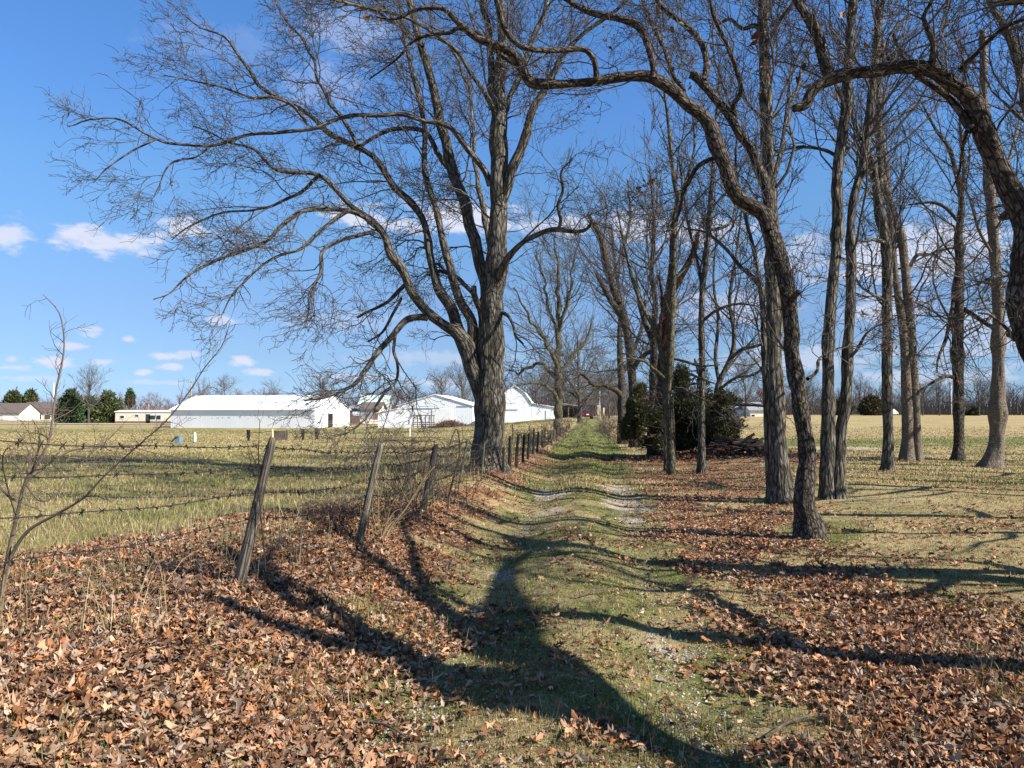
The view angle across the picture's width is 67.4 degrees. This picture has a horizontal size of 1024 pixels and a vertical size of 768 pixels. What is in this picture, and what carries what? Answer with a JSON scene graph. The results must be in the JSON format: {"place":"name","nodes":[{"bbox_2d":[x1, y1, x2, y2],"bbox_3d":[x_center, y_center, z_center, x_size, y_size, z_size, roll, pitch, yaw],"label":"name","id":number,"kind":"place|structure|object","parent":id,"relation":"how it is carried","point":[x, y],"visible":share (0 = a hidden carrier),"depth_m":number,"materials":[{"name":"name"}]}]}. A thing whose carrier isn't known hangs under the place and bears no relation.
{"place":"outdoors","nodes":[
{"label":"outdoors","id":0,"kind":"place"},
{"bbox_2d":[0,417,589,767],"bbox_3d":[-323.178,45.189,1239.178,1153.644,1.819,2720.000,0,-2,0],"label":"pasture","id":1,"kind":"structure","parent":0,"point":[102,426],"depth_m":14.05,"materials":[{"name":"plant"}]},
{"bbox_2d":[0,386,23,402],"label":"pine","id":2,"kind":"object","parent":1,"relation":"on","point":[13,396],"visible":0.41,"depth_m":228.73,"materials":[{"name":"green plant"}]},
{"bbox_2d":[0,403,41,420],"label":"house","id":3,"kind":"structure","parent":1,"relation":"on","point":[27,410],"depth_m":207.48,"materials":[{"name":"beige"}]},
{"bbox_2d":[2,415,19,420],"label":"garage door","id":4,"kind":"structure","parent":3,"relation":"in","point":[5,417],"depth_m":204.74,"materials":[{"name":"white paint"}]},
{"bbox_2d":[21,387,39,402],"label":"pine","id":5,"kind":"object","parent":1,"relation":"on","point":[31,393],"visible":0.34,"depth_m":231.08,"materials":[{"name":"green plant"}]},
{"bbox_2d":[27,402,57,419],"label":"ranch house","id":6,"kind":"structure","parent":1,"relation":"on","point":[43,415],"depth_m":216.39,"materials":[{"name":"beige"}]},
{"bbox_2d":[44,414,50,419],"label":"window","id":7,"kind":"structure","parent":6,"relation":"in","point":[46,416],"depth_m":214.72,"materials":[{"name":"grey glass"}]},
{"bbox_2d":[54,387,87,422],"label":"spruce","id":8,"kind":"object","parent":1,"relation":"on","point":[76,414],"visible":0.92,"depth_m":163.45,"materials":[{"name":"green plant"}]},
{"bbox_2d":[82,394,96,415],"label":"spruce","id":9,"kind":"object","parent":1,"relation":"on","point":[91,398],"visible":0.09,"depth_m":171.09,"materials":[{"name":"green plant"}]},
{"bbox_2d":[68,359,112,422],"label":"fan shaped tree","id":10,"kind":"object","parent":1,"relation":"on","point":[89,386],"visible":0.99,"depth_m":159.73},
{"bbox_2d":[87,388,125,422],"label":"spruce","id":11,"kind":"object","parent":1,"relation":"on","point":[108,406],"visible":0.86,"depth_m":166.29,"materials":[{"name":"green plant"}]},
{"bbox_2d":[0,294,247,608],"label":"thorny shrub","id":12,"kind":"object","parent":1,"relation":"on","point":[34,466],"visible":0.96,"depth_m":4.66,"materials":[{"name":"plant"}]},
{"bbox_2d":[124,388,135,408],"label":"pine","id":13,"kind":"object","parent":1,"relation":"on","point":[130,391],"visible":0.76,"depth_m":299.09,"materials":[{"name":"green plant"}]},
{"bbox_2d":[114,410,170,422],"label":"mobile home","id":14,"kind":"object","parent":1,"relation":"on","point":[146,416],"visible":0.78,"depth_m":164.84,"materials":[{"name":"beige"}]},
{"bbox_2d":[171,435,182,443],"bbox_3d":[-15.040,2.496,34.374,0.434,0.389,0.420,0,-2,0],"label":"water tank","id":15,"kind":"object","parent":1,"relation":"on","point":[178,439],"visible":0.96,"depth_m":34.26,"materials":[{"name":"blue plastic"}]},
{"bbox_2d":[189,378,212,398],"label":"skyline tree","id":16,"kind":"object","parent":1,"relation":"on","point":[207,387],"visible":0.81,"depth_m":265.54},
{"bbox_2d":[209,374,239,394],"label":"skyline tree","id":17,"kind":"object","parent":1,"relation":"on","point":[220,385],"visible":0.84,"depth_m":259.62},
{"bbox_2d":[0,385,474,409],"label":"distant wood","id":18,"kind":"object","parent":1,"relation":"on","point":[180,399],"visible":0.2,"depth_m":313.11,"materials":[{"name":"plant"}]},
{"bbox_2d":[169,395,350,427],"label":"long barn","id":19,"kind":"structure","parent":1,"relation":"on","point":[223,411],"depth_m":120.92,"materials":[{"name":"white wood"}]},
{"bbox_2d":[241,415,280,571],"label":"sapling","id":20,"kind":"object","parent":1,"relation":"on","point":[258,464],"visible":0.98,"depth_m":5.52,"materials":[{"name":"plant"}]},
{"bbox_2d":[262,377,283,394],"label":"skyline tree","id":21,"kind":"object","parent":1,"relation":"on","point":[271,387],"visible":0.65,"depth_m":279.54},
{"bbox_2d":[0,432,550,678],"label":"dry stalks","id":22,"kind":"object","parent":1,"relation":"on","point":[299,517],"visible":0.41,"depth_m":6.53,"materials":[{"name":"beige plant"}]},
{"bbox_2d":[0,423,569,584],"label":"barbed wire fence","id":23,"kind":"object","parent":1,"relation":"on","point":[249,539],"visible":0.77,"depth_m":5.59,"materials":[{"name":"grey metal"}]},
{"bbox_2d":[0,418,574,458],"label":"pasture grass","id":24,"kind":"structure","parent":1,"relation":"on","point":[215,435],"depth_m":37.52,"materials":[{"name":"plant"}]},
{"bbox_2d":[307,370,334,393],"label":"skyline tree","id":25,"kind":"object","parent":1,"relation":"on","point":[322,384],"visible":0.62,"depth_m":229.95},
{"bbox_2d":[297,485,364,535],"bbox_3d":[-1.809,1.288,7.678,0.836,0.549,0.816,1,-2,-36],"label":"bramble bush","id":26,"kind":"object","parent":1,"relation":"on","point":[332,515],"visible":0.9,"depth_m":7.68,"materials":[{"name":"plant"}]},
{"bbox_2d":[40,0,655,480],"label":"tree","id":27,"kind":"object","parent":1,"relation":"on","point":[480,344],"visible":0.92,"depth_m":17.43,"materials":[{"name":"brown plant"}]},
{"bbox_2d":[193,424,513,444],"bbox_3d":[-8.512,2.369,36.227,12.003,1.129,15.776,1,-2,-23],"label":"paddock fence","id":28,"kind":"object","parent":1,"relation":"on","point":[279,435],"visible":0.69,"depth_m":40.34,"materials":[{"name":"white paint"}]},
{"bbox_2d":[349,405,359,422],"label":"shed","id":29,"kind":"structure","parent":1,"relation":"on","point":[352,412],"depth_m":159.85,"materials":[{"name":"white brick"}]},
{"bbox_2d":[359,402,387,423],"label":"farmhouse","id":30,"kind":"object","parent":1,"relation":"on","point":[370,406],"visible":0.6,"depth_m":149.84,"materials":[{"name":"beige"}]},
{"bbox_2d":[359,410,372,418],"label":"garage door","id":31,"kind":"structure","parent":30,"relation":"in","point":[362,411],"depth_m":149.83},
{"bbox_2d":[358,395,392,410],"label":"machine shed","id":32,"kind":"structure","parent":1,"relation":"on","point":[376,399],"depth_m":177.38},
{"bbox_2d":[334,462,434,543],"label":"dead weeds","id":33,"kind":"object","parent":1,"relation":"on","point":[391,524],"visible":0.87,"depth_m":7.91,"materials":[{"name":"plant"}]},
{"bbox_2d":[397,377,422,401],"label":"skyline tree","id":34,"kind":"object","parent":1,"relation":"on","point":[409,394],"visible":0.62,"depth_m":189.45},
{"bbox_2d":[412,415,434,427],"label":"cattle pen","id":35,"kind":"object","parent":1,"relation":"on","point":[425,422],"visible":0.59,"depth_m":115.77,"materials":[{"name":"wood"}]},
{"bbox_2d":[377,394,474,427],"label":"gable barn","id":36,"kind":"structure","parent":1,"relation":"on","point":[456,408],"depth_m":119.50,"materials":[{"name":"white paint"}]},
{"bbox_2d":[432,409,450,425],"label":"sliding door","id":37,"kind":"structure","parent":36,"relation":"in","point":[443,414],"depth_m":119.22,"materials":[{"name":"white paint"}]},
{"bbox_2d":[346,414,512,525],"bbox_3d":[-1.018,1.102,10.081,2.134,1.458,4.279,0,-2,0],"label":"bramble bush","id":38,"kind":"object","parent":1,"relation":"on","point":[407,481],"visible":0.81,"depth_m":9.36,"materials":[{"name":"plant"}]},
{"bbox_2d":[417,419,471,428],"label":"brush mound","id":39,"kind":"object","parent":1,"relation":"on","point":[447,423],"visible":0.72,"depth_m":110.98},
{"bbox_2d":[425,366,465,396],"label":"skyline tree","id":40,"kind":"object","parent":1,"relation":"on","point":[441,386],"visible":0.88,"depth_m":175.52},
{"bbox_2d":[445,360,471,399],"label":"skyline tree","id":41,"kind":"object","parent":1,"relation":"on","point":[463,390],"visible":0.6,"depth_m":179.92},
{"bbox_2d":[504,386,554,422],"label":"gambrel barn","id":42,"kind":"structure","parent":1,"relation":"on","point":[518,410],"depth_m":111.76,"materials":[{"name":"white paint"}]},
{"bbox_2d":[546,410,550,418],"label":"door","id":43,"kind":"structure","parent":42,"relation":"in","point":[548,412],"depth_m":111.48,"materials":[{"name":"white paint"}]},
{"bbox_2d":[522,369,546,401],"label":"skyline tree","id":44,"kind":"object","parent":1,"relation":"on","point":[535,389],"visible":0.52,"depth_m":174.78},
{"bbox_2d":[536,371,564,405],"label":"skyline tree","id":45,"kind":"object","parent":1,"relation":"on","point":[546,393],"visible":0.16,"depth_m":190.06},
{"bbox_2d":[503,172,615,428],"bbox_3d":[3.085,-5.672,55.171,10.995,18.452,11.187,0,-2,0],"label":"fence line tree","id":46,"kind":"object","parent":1,"relation":"on","point":[555,279],"visible":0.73,"depth_m":54.68,"materials":[{"name":"brown plant"}]},
{"bbox_2d":[488,426,1023,494],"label":"lawn grass","id":47,"kind":"structure","parent":1,"relation":"on","point":[983,480],"depth_m":20.51,"materials":[{"name":"plant"}]},
{"bbox_2d":[0,416,617,423],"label":"road","id":48,"kind":"structure","parent":0,"point":[90,423],"depth_m":151.98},
{"bbox_2d":[0,0,1023,411],"label":"sky","id":49,"kind":"structure","parent":0,"point":[45,248],"materials":[{"name":"blue"}]},
{"bbox_2d":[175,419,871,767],"bbox_3d":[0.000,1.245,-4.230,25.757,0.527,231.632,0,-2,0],"label":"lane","id":50,"kind":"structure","parent":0,"point":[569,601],"depth_m":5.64,"materials":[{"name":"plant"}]},
{"bbox_2d":[358,720,409,743],"bbox_3d":[-0.620,1.734,3.832,0.384,0.084,0.088,-2,-3,40],"label":"fallen stick","id":51,"kind":"object","parent":50,"relation":"on","point":[383,724],"visible":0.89,"depth_m":3.85,"materials":[{"name":"wood"}]},
{"bbox_2d":[0,507,1023,767],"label":"fallen leaves","id":52,"kind":"object","parent":50,"relation":"on","point":[46,673],"visible":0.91,"depth_m":4.52,"materials":[{"name":"brown plant"}]},
{"bbox_2d":[167,569,209,591],"bbox_3d":[-2.306,1.410,5.539,0.125,0.065,0.552,0,-2,0],"label":"fallen stick","id":53,"kind":"object","parent":52,"relation":"on","point":[189,579],"visible":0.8,"depth_m":5.54,"materials":[{"name":"wood"}]},
{"bbox_2d":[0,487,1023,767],"bbox_3d":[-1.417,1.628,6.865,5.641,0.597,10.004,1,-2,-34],"label":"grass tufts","id":54,"kind":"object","parent":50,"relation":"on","point":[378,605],"visible":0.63,"depth_m":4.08,"materials":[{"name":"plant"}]},
{"bbox_2d":[2,479,1023,767],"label":"leaf crumbs","id":55,"kind":"object","parent":50,"relation":"on","point":[498,699],"visible":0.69,"depth_m":4.59,"materials":[{"name":"plant"}]},
{"bbox_2d":[505,418,593,453],"bbox_3d":[1.187,1.972,29.125,3.902,1.401,2.681,0,-2,0],"label":"weed clump","id":56,"kind":"object","parent":50,"relation":"on","point":[544,440],"visible":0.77,"depth_m":29.18,"materials":[{"name":"plant"}]},
{"bbox_2d":[536,417,584,439],"bbox_3d":[2.565,2.353,39.583,2.804,1.344,3.456,0,-2,0],"label":"weed clump","id":57,"kind":"object","parent":50,"relation":"on","point":[562,427],"visible":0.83,"depth_m":39.48,"materials":[{"name":"plant"}]},
{"bbox_2d":[331,482,799,767],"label":"gravel","id":58,"kind":"structure","parent":50,"relation":"on","point":[487,691],"depth_m":4.50,"materials":[{"name":"gravel"}]},
{"bbox_2d":[582,409,592,418],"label":"parked car","id":59,"kind":"object","parent":50,"relation":"on","point":[584,412],"visible":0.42,"depth_m":107.92,"materials":[{"name":"red paint"}]},
{"bbox_2d":[532,300,643,421],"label":"round crowned tree","id":60,"kind":"object","parent":50,"relation":"on","point":[578,395],"visible":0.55,"depth_m":84.19,"materials":[{"name":"plant"}]},
{"bbox_2d":[570,418,622,443],"bbox_3d":[4.690,2.310,37.640,3.185,1.346,2.825,1,-2,-21],"label":"weed clump","id":61,"kind":"object","parent":50,"relation":"on","point":[607,425],"visible":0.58,"depth_m":37.51,"materials":[{"name":"plant"}]},
{"bbox_2d":[579,589,617,597],"bbox_3d":[0.729,1.758,6.424,0.075,0.081,0.543,-2,-3,40],"label":"fallen stick","id":62,"kind":"object","parent":50,"relation":"on","point":[597,590],"visible":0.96,"depth_m":6.42,"materials":[{"name":"wood"}]},
{"bbox_2d":[586,408,617,426],"bbox_3d":[6.752,2.544,54.984,3.198,1.946,3.363,0,-2,0],"label":"weed clump","id":63,"kind":"object","parent":50,"relation":"on","point":[604,416],"visible":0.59,"depth_m":54.76,"materials":[{"name":"plant"}]},
{"bbox_2d":[512,193,696,443],"bbox_3d":[4.992,-3.476,38.060,9.986,13.125,8.149,0,-2,0],"label":"old tree","id":64,"kind":"object","parent":50,"relation":"on","point":[621,395],"visible":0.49,"depth_m":37.80,"materials":[{"name":"brown plant"}]},
{"bbox_2d":[188,446,1023,550],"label":"fallen leaves","id":65,"kind":"object","parent":50,"relation":"on","point":[706,526],"visible":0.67,"depth_m":11.21,"materials":[{"name":"brown plant"}]},
{"bbox_2d":[591,420,646,447],"bbox_3d":[4.869,2.146,33.674,2.582,1.449,3.344,1,-2,-36],"label":"weed clump","id":66,"kind":"object","parent":50,"relation":"on","point":[608,431],"visible":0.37,"depth_m":33.75,"materials":[{"name":"plant"}]},
{"bbox_2d":[763,696,832,738],"bbox_3d":[1.447,1.660,3.870,0.501,0.144,0.103,1,-2,-35],"label":"fallen stick","id":67,"kind":"object","parent":50,"relation":"on","point":[765,736],"visible":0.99,"depth_m":3.88,"materials":[{"name":"wood"}]},
{"bbox_2d":[30,446,1023,767],"bbox_3d":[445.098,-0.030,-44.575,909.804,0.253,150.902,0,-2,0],"label":"lawn","id":68,"kind":"structure","parent":0,"point":[903,542],"depth_m":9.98,"materials":[{"name":"plant"}]},
{"bbox_2d":[324,0,948,540],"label":"arching oak","id":69,"kind":"object","parent":68,"relation":"on","point":[808,522],"visible":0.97,"depth_m":9.62,"materials":[{"name":"brown plant"}]},
{"bbox_2d":[617,382,675,456],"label":"juniper","id":70,"kind":"object","parent":68,"relation":"on","point":[631,427],"visible":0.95,"depth_m":24.66,"materials":[{"name":"green plant"}]},
{"bbox_2d":[559,93,740,455],"bbox_3d":[4.441,-3.940,27.479,6.535,13.231,5.574,1,-2,-18],"label":"old tree","id":71,"kind":"object","parent":68,"relation":"on","point":[650,335],"visible":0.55,"depth_m":27.08,"materials":[{"name":"brown plant"}]},
{"bbox_2d":[590,176,716,455],"bbox_3d":[5.198,-2.130,25.914,3.933,9.480,3.559,2,-3,-37],"label":"vine covered tree","id":72,"kind":"object","parent":68,"relation":"on","point":[662,327],"visible":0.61,"depth_m":25.85,"materials":[{"name":"brown plant"}]},
{"bbox_2d":[633,346,708,471],"bbox_3d":[4.219,0.646,20.238,2.133,3.618,1.286,0,-2,13],"label":"sapling","id":73,"kind":"object","parent":68,"relation":"on","point":[664,440],"visible":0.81,"depth_m":20.46,"materials":[{"name":"brown plant"}]},
{"bbox_2d":[564,1,780,474],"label":"slender tree","id":74,"kind":"object","parent":68,"relation":"on","point":[667,373],"visible":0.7,"depth_m":19.58,"materials":[{"name":"brown plant"}]},
{"bbox_2d":[531,433,878,464],"bbox_3d":[6.220,2.213,25.509,11.332,1.198,4.161,0,-2,0],"label":"brush pile","id":75,"kind":"object","parent":68,"relation":"on","point":[732,448],"visible":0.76,"depth_m":25.06,"materials":[{"name":"wood"}]},
{"bbox_2d":[671,358,747,452],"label":"juniper","id":76,"kind":"object","parent":68,"relation":"on","point":[714,428],"visible":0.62,"depth_m":26.39,"materials":[{"name":"green plant"}]},
{"bbox_2d":[625,0,824,473],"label":"slender tree","id":77,"kind":"object","parent":68,"relation":"on","point":[701,451],"visible":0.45,"depth_m":19.65,"materials":[{"name":"brown plant"}]},
{"bbox_2d":[659,149,820,446],"bbox_3d":[9.344,-3.482,30.837,6.818,12.346,6.199,-1,-2,35],"label":"spreading tree","id":78,"kind":"object","parent":68,"relation":"on","point":[722,374],"visible":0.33,"depth_m":31.00,"materials":[{"name":"plant"}]},
{"bbox_2d":[668,104,812,499],"bbox_3d":[4.120,-1.558,13.842,2.516,7.465,3.145,1,-2,-23],"label":"slender tree","id":79,"kind":"object","parent":68,"relation":"on","point":[763,342],"visible":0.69,"depth_m":13.78,"materials":[{"name":"brown plant"}]},
{"bbox_2d":[638,0,853,504],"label":"shaggy tree","id":80,"kind":"object","parent":68,"relation":"on","point":[780,490],"visible":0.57,"depth_m":13.12,"materials":[{"name":"brown plant"}]},
{"bbox_2d":[702,0,1002,499],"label":"twin trunk tree","id":81,"kind":"object","parent":68,"relation":"on","point":[832,463],"visible":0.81,"depth_m":13.19,"materials":[{"name":"brown plant"}]},
{"bbox_2d":[755,0,958,470],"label":"straight tree","id":82,"kind":"object","parent":68,"relation":"on","point":[887,246],"visible":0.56,"depth_m":18.30,"materials":[{"name":"brown plant"}]},
{"bbox_2d":[718,0,1023,380],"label":"leaning tree","id":83,"kind":"object","parent":68,"relation":"on","point":[975,118],"visible":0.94,"depth_m":7.07,"materials":[{"name":"brown plant"}]},
{"bbox_2d":[785,0,1008,460],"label":"twin trunk tree","id":84,"kind":"object","parent":68,"relation":"on","point":[911,447],"visible":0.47,"depth_m":22.46,"materials":[{"name":"brown plant"}]},
{"bbox_2d":[842,15,1022,460],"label":"forked limb tree","id":85,"kind":"object","parent":68,"relation":"on","point":[958,413],"visible":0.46,"depth_m":22.38,"materials":[{"name":"brown plant"}]},
{"bbox_2d":[862,0,1023,97],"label":"shade tree","id":86,"kind":"object","parent":68,"relation":"on","point":[992,4],"visible":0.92,"depth_m":6.57,"materials":[{"name":"brown plant"}]},
{"bbox_2d":[894,0,1023,468],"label":"flaking tree","id":87,"kind":"object","parent":68,"relation":"on","point":[994,453],"visible":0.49,"depth_m":19.44,"materials":[{"name":"brown plant"}]},
{"bbox_2d":[911,0,1023,317],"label":"upright tree","id":88,"kind":"object","parent":68,"relation":"on","point":[997,95],"visible":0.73,"depth_m":15.23,"materials":[{"name":"brown plant"}]},
{"bbox_2d":[952,108,1023,273],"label":"lawn tree","id":89,"kind":"object","parent":68,"relation":"on","point":[984,245],"visible":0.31,"depth_m":22.76,"materials":[{"name":"brown plant"}]},
{"bbox_2d":[992,8,1023,131],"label":"lawn tree","id":90,"kind":"object","parent":68,"relation":"on","point":[1013,110],"visible":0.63,"depth_m":12.58,"materials":[{"name":"brown plant"}]},
{"bbox_2d":[562,403,577,417],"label":"open shed","id":91,"kind":"structure","parent":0,"point":[565,411],"depth_m":123.44,"materials":[{"name":"grey metal"}]},
{"bbox_2d":[593,413,1023,450],"bbox_3d":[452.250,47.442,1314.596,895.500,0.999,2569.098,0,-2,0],"label":"field","id":92,"kind":"structure","parent":0,"point":[928,421],"depth_m":69.76,"materials":[{"name":"plant"}]},
{"bbox_2d":[581,375,607,415],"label":"skyline tree","id":93,"kind":"object","parent":92,"relation":"on","point":[594,395],"visible":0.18,"depth_m":169.80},
{"bbox_2d":[591,412,617,436],"bbox_3d":[6.352,2.377,45.538,3.361,1.705,2.568,0,-2,0],"label":"weed clump","id":94,"kind":"object","parent":92,"relation":"on","point":[608,422],"visible":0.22,"depth_m":45.54,"materials":[{"name":"plant"}]},
{"bbox_2d":[593,357,625,417],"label":"skyline tree","id":95,"kind":"object","parent":92,"relation":"on","point":[608,407],"visible":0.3,"depth_m":119.79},
{"bbox_2d":[545,128,715,447],"bbox_3d":[4.760,-4.682,33.592,7.165,15.193,8.262,0,-2,0],"label":"broken top tree","id":96,"kind":"object","parent":92,"relation":"on","point":[604,252],"visible":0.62,"depth_m":33.93,"materials":[{"name":"brown plant"}]},
{"bbox_2d":[730,406,743,415],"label":"white house","id":97,"kind":"structure","parent":92,"relation":"on","point":[740,412],"depth_m":174.89,"materials":[{"name":"paint"}]},
{"bbox_2d":[718,346,762,417],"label":"skyline tree","id":98,"kind":"object","parent":92,"relation":"on","point":[746,396],"visible":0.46,"depth_m":129.83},
{"bbox_2d":[739,402,762,416],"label":"cream house","id":99,"kind":"structure","parent":92,"relation":"on","point":[752,412],"depth_m":169.89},
{"bbox_2d":[504,370,1023,415],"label":"distant wood","id":100,"kind":"object","parent":92,"relation":"on","point":[928,409],"visible":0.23,"depth_m":229.41,"materials":[{"name":"plant"}]},
{"bbox_2d":[805,367,821,398],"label":"skyline tree","id":101,"kind":"object","parent":92,"relation":"on","point":[808,385],"visible":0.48,"depth_m":189.23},
{"bbox_2d":[835,396,854,414],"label":"cedar","id":102,"kind":"object","parent":92,"relation":"on","point":[837,405],"visible":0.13,"depth_m":193.93,"materials":[{"name":"green plant"}]},
{"bbox_2d":[852,371,878,405],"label":"skyline tree","id":103,"kind":"object","parent":92,"relation":"on","point":[857,386],"visible":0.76,"depth_m":200.13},
{"bbox_2d":[856,393,881,414],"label":"cedar","id":104,"kind":"object","parent":92,"relation":"on","point":[870,404],"visible":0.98,"depth_m":188.34,"materials":[{"name":"green plant"}]},
{"bbox_2d":[918,373,937,414],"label":"skyline tree","id":105,"kind":"object","parent":92,"relation":"on","point":[924,395],"visible":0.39,"depth_m":189.57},
{"bbox_2d":[920,369,952,415],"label":"skyline tree","id":106,"kind":"object","parent":92,"relation":"on","point":[937,394],"visible":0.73,"depth_m":184.80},
{"bbox_2d":[965,406,983,415],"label":"cedar","id":107,"kind":"object","parent":92,"relation":"on","point":[973,411],"visible":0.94,"depth_m":193.95,"materials":[{"name":"green plant"}]},
{"bbox_2d":[964,368,990,415],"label":"skyline tree","id":108,"kind":"object","parent":92,"relation":"on","point":[979,401],"visible":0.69,"depth_m":189.69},
{"bbox_2d":[787,447,881,449],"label":"driveway","id":109,"kind":"structure","parent":0,"point":[861,448],"depth_m":29.53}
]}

